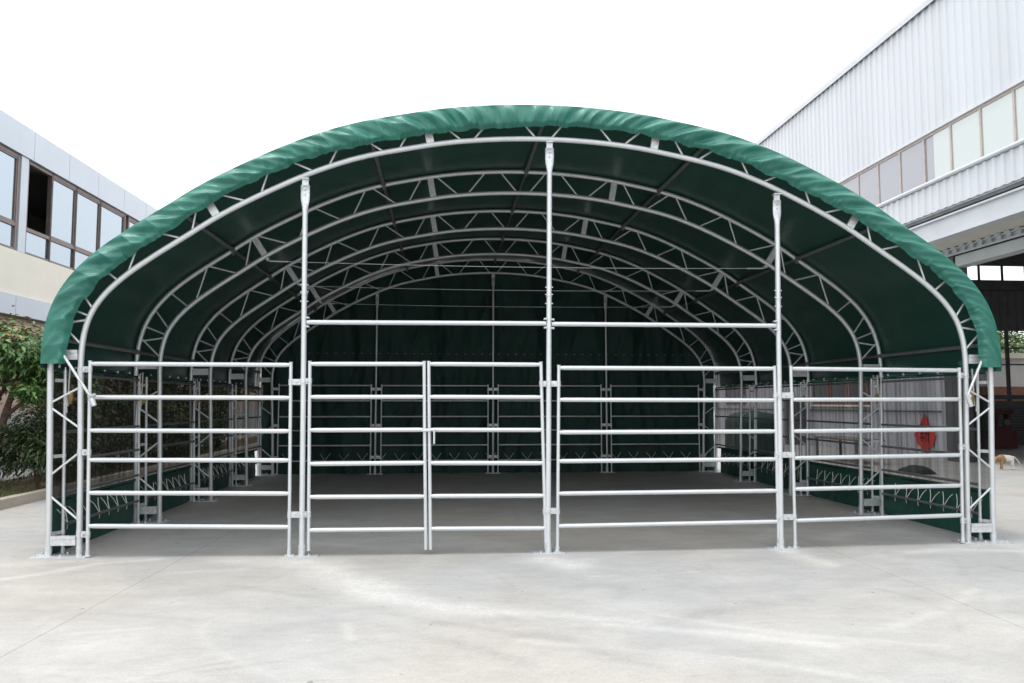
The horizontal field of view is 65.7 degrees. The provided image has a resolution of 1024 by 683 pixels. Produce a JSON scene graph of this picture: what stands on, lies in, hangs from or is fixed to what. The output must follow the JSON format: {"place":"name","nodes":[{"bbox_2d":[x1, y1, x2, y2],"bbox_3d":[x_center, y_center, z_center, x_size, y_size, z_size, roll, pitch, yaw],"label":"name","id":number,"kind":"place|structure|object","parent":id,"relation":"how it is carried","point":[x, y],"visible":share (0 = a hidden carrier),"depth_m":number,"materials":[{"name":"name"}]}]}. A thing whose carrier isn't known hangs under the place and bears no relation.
{"place":"outdoors","nodes":[
{"label":"outdoors","id":0,"kind":"place"},
{"bbox_2d":[0,469,44,481],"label":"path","id":1,"kind":"structure","parent":0,"point":[11,475],"depth_m":14.29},
{"bbox_2d":[0,471,45,497],"bbox_3d":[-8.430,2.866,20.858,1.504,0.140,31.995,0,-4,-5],"label":"grass","id":2,"kind":"structure","parent":0,"point":[13,489],"depth_m":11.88,"materials":[{"name":"plant"}]},
{"bbox_2d":[0,395,53,488],"bbox_3d":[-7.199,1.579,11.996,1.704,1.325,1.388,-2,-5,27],"label":"shrub","id":3,"kind":"object","parent":2,"relation":"on","point":[33,453],"visible":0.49,"depth_m":11.86,"materials":[{"name":"green plant"}]},
{"bbox_2d":[0,305,54,444],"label":"tree","id":4,"kind":"object","parent":2,"relation":"on","point":[20,353],"visible":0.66,"depth_m":11.54,"materials":[{"name":"green plant"}]},
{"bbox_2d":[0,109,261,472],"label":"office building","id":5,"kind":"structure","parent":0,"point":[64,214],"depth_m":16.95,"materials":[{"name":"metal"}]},
{"bbox_2d":[0,144,19,249],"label":"window","id":6,"kind":"structure","parent":5,"relation":"in","point":[9,160],"depth_m":15.46,"materials":[{"name":"glass"}]},
{"bbox_2d":[24,161,53,261],"bbox_3d":[-9.886,-2.695,16.513,0.088,1.940,1.020,0,-4,-4],"label":"window","id":7,"kind":"structure","parent":5,"relation":"in","point":[37,244],"depth_m":16.72,"materials":[{"name":"glass"}]},
{"bbox_2d":[50,175,77,269],"bbox_3d":[-9.953,-2.616,17.531,0.088,1.940,1.150,0,-4,-4],"label":"window","id":8,"kind":"structure","parent":5,"relation":"in","point":[65,195],"depth_m":17.60,"materials":[{"name":"glass"}]},
{"bbox_2d":[75,188,101,268],"bbox_3d":[-10.031,-2.527,18.681,0.088,1.940,1.280,0,-4,-4],"label":"window","id":9,"kind":"structure","parent":5,"relation":"in","point":[89,209],"depth_m":18.69,"materials":[{"name":"glass"}]},
{"bbox_2d":[100,202,125,247],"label":"window","id":10,"kind":"structure","parent":5,"relation":"in","point":[113,222],"depth_m":19.96,"materials":[{"name":"glass"}]},
{"bbox_2d":[125,217,137,229],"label":"window","id":11,"kind":"structure","parent":5,"relation":"in","point":[130,222],"depth_m":21.02,"materials":[{"name":"brown metal"}]},
{"bbox_2d":[0,435,1023,682],"bbox_3d":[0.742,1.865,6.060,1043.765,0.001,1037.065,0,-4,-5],"label":"ground","id":12,"kind":"structure","parent":0,"point":[878,601],"depth_m":5.84,"materials":[{"name":"concrete"}]},
{"bbox_2d":[0,488,45,509],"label":"kerb","id":13,"kind":"structure","parent":12,"relation":"on","point":[10,501],"depth_m":10.86,"materials":[{"name":"concrete"}]},
{"bbox_2d":[52,370,140,552],"bbox_3d":[-4.276,1.183,8.276,0.135,1.701,2.048,0,-4,-5],"label":"side rail panel","id":14,"kind":"object","parent":12,"relation":"on","point":[64,492],"visible":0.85,"depth_m":8.04,"materials":[{"name":"metal"}]},
{"bbox_2d":[140,377,195,520],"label":"side rail panel","id":15,"kind":"object","parent":12,"relation":"on","point":[145,444],"visible":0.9,"depth_m":10.10,"materials":[{"name":"metal"}]},
{"bbox_2d":[76,361,306,557],"bbox_3d":[-2.958,1.067,7.289,2.125,1.780,0.127,0,-4,-2],"label":"fence panel","id":16,"kind":"object","parent":12,"relation":"on","point":[86,534],"visible":0.98,"depth_m":7.28,"materials":[{"name":"metal"}]},
{"bbox_2d":[195,381,233,498],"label":"side rail panel","id":17,"kind":"object","parent":12,"relation":"on","point":[231,435],"visible":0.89,"depth_m":12.38,"materials":[{"name":"metal"}]},
{"bbox_2d":[234,385,261,484],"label":"side rail panel","id":18,"kind":"object","parent":12,"relation":"on","point":[236,434],"visible":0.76,"depth_m":13.93,"materials":[{"name":"metal"}]},
{"bbox_2d":[270,384,374,474],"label":"fence panel","id":19,"kind":"object","parent":12,"relation":"on","point":[370,416],"visible":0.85,"depth_m":15.47,"materials":[{"name":"metal"}]},
{"bbox_2d":[374,384,491,473],"bbox_3d":[-1.528,1.722,15.649,2.357,1.756,0.054,0,-4,-5],"label":"fence panel","id":20,"kind":"object","parent":12,"relation":"on","point":[380,426],"visible":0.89,"depth_m":15.66,"materials":[{"name":"metal"}]},
{"bbox_2d":[28,105,1011,558],"bbox_3d":[-0.038,0.151,11.854,9.320,4.325,8.800,0,-4,-5],"label":"livestock shelter","id":21,"kind":"object","parent":12,"relation":"on","point":[550,237],"visible":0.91,"depth_m":10.60,"materials":[{"name":"fabric"}]},
{"bbox_2d":[300,361,429,550],"bbox_3d":[-1.375,1.048,7.372,1.209,1.742,0.118,0,-4,-4],"label":"gate leaf","id":22,"kind":"object","parent":21,"relation":"attached to","point":[307,514],"visible":1,"depth_m":7.36,"materials":[{"name":"metal"}]},
{"bbox_2d":[422,361,551,549],"bbox_3d":[-0.228,1.054,7.450,1.223,1.742,0.129,0,-4,-5],"label":"gate leaf","id":23,"kind":"object","parent":21,"relation":"attached to","point":[542,383],"visible":1,"depth_m":7.44,"materials":[{"name":"metal"}]},
{"bbox_2d":[492,384,605,472],"bbox_3d":[0.764,1.737,15.843,2.337,1.756,0.054,0,-4,-5],"label":"fence panel","id":24,"kind":"object","parent":12,"relation":"on","point":[498,416],"visible":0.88,"depth_m":15.83,"materials":[{"name":"metal"}]},
{"bbox_2d":[606,385,705,471],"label":"fence panel","id":25,"kind":"object","parent":12,"relation":"on","point":[698,416],"visible":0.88,"depth_m":16.03,"materials":[{"name":"metal"}]},
{"bbox_2d":[546,365,783,551],"bbox_3d":[1.483,1.103,7.593,2.359,1.755,0.140,0,-4,-5],"label":"fence panel","id":26,"kind":"object","parent":12,"relation":"on","point":[557,384],"visible":1,"depth_m":7.60,"materials":[{"name":"metal"}]},
{"bbox_2d":[714,386,753,480],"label":"side rail panel","id":27,"kind":"object","parent":12,"relation":"on","point":[749,418],"visible":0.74,"depth_m":14.70,"materials":[{"name":"metal"}]},
{"bbox_2d":[753,383,805,493],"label":"side rail panel","id":28,"kind":"object","parent":12,"relation":"on","point":[800,434],"visible":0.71,"depth_m":13.18,"materials":[{"name":"metal"}]},
{"bbox_2d":[806,379,878,511],"bbox_3d":[4.554,1.399,11.068,0.135,1.701,2.048,0,-4,-5],"label":"side rail panel","id":29,"kind":"object","parent":12,"relation":"on","point":[872,386],"visible":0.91,"depth_m":10.92,"materials":[{"name":"metal"}]},
{"bbox_2d":[777,366,970,547],"bbox_3d":[3.602,1.121,7.842,2.109,1.756,0.121,1,-4,-8],"label":"fence panel","id":30,"kind":"object","parent":12,"relation":"on","point":[961,447],"visible":1,"depth_m":7.84,"materials":[{"name":"metal"}]},
{"bbox_2d":[880,376,989,539],"bbox_3d":[4.727,1.242,9.036,0.135,1.701,2.048,0,-4,-5],"label":"side rail panel","id":31,"kind":"object","parent":12,"relation":"on","point":[978,484],"visible":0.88,"depth_m":8.87,"materials":[{"name":"metal"}]},
{"bbox_2d":[995,455,1019,469],"bbox_3d":[10.277,2.507,16.488,0.621,0.308,0.161,0,-4,-5],"label":"dog","id":32,"kind":"object","parent":12,"relation":"on","point":[1002,459],"visible":0.95,"depth_m":16.43},
{"bbox_2d":[998,331,1023,352],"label":"tree","id":33,"kind":"object","parent":12,"relation":"on","point":[1014,341],"visible":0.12,"depth_m":49.92,"materials":[{"name":"green plant"}]},
{"bbox_2d":[0,0,1023,352],"label":"sky","id":34,"kind":"structure","parent":0,"point":[162,99],"materials":[{"name":"white"}]},
{"bbox_2d":[714,0,1023,443],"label":"warehouse","id":35,"kind":"structure","parent":0,"point":[913,120],"depth_m":18.14,"materials":[{"name":"grey paint"}]},
{"bbox_2d":[840,174,859,195],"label":"window","id":36,"kind":"structure","parent":35,"relation":"in","point":[852,183],"depth_m":21.45,"materials":[{"name":"grey glass"}]},
{"bbox_2d":[858,163,879,205],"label":"window","id":37,"kind":"structure","parent":35,"relation":"in","point":[869,184],"depth_m":20.56,"materials":[{"name":"grey glass"}]},
{"bbox_2d":[878,150,901,202],"bbox_3d":[9.395,-4.028,19.676,0.060,1.155,0.970,0,-4,-5],"label":"window","id":38,"kind":"structure","parent":35,"relation":"in","point":[890,177],"depth_m":19.66,"materials":[{"name":"grey glass"}]},
{"bbox_2d":[900,137,926,192],"bbox_3d":[9.477,-4.102,18.712,0.060,1.155,0.970,0,-4,-5],"label":"window","id":39,"kind":"structure","parent":35,"relation":"in","point":[913,157],"depth_m":18.70,"materials":[{"name":"grey glass"}]},
{"bbox_2d":[924,123,952,181],"bbox_3d":[9.559,-4.177,17.749,0.060,1.155,0.970,0,-4,-5],"label":"window","id":40,"kind":"structure","parent":35,"relation":"in","point":[938,144],"depth_m":17.72,"materials":[{"name":"clear glass"}]},
{"bbox_2d":[950,106,983,169],"bbox_3d":[9.641,-4.251,16.785,0.060,1.155,0.970,0,-4,-5],"label":"window","id":41,"kind":"structure","parent":35,"relation":"in","point":[967,136],"depth_m":16.77,"materials":[{"name":"clear glass"}]},
{"bbox_2d":[980,87,1016,155],"bbox_3d":[9.722,-4.325,15.821,0.060,1.155,0.970,0,-4,-5],"label":"window","id":42,"kind":"structure","parent":35,"relation":"in","point":[999,123],"depth_m":15.80,"materials":[{"name":"clear glass"}]},
{"bbox_2d":[994,395,1023,442],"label":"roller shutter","id":43,"kind":"object","parent":35,"relation":"attached to","point":[1018,415],"visible":0.27,"depth_m":26.73,"materials":[{"name":"metal"}]},
{"bbox_2d":[1000,331,1023,400],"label":"steel window frame","id":44,"kind":"structure","parent":35,"relation":"in","point":[1006,336],"depth_m":27.23,"materials":[{"name":"metal"}]},
{"bbox_2d":[1014,82,1023,140],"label":"window","id":45,"kind":"structure","parent":35,"relation":"in","point":[1019,89],"depth_m":15.23,"materials":[{"name":"white glass"}]},
{"bbox_2d":[987,353,1023,386],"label":"boundary building","id":46,"kind":"structure","parent":0,"point":[1017,375],"depth_m":38.84,"materials":[{"name":"white paint"}]},
{"bbox_2d":[987,387,1023,400],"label":"brick wall","id":47,"kind":"structure","parent":0,"point":[1003,390],"depth_m":34.00,"materials":[{"name":"brown brick"}]},
{"bbox_2d":[994,410,1017,448],"bbox_3d":[14.909,2.674,24.222,0.700,1.180,0.680,0,-4,-5],"label":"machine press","id":48,"kind":"object","parent":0,"point":[1005,435],"visible":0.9,"depth_m":23.96,"materials":[{"name":"metal"}]}
]}

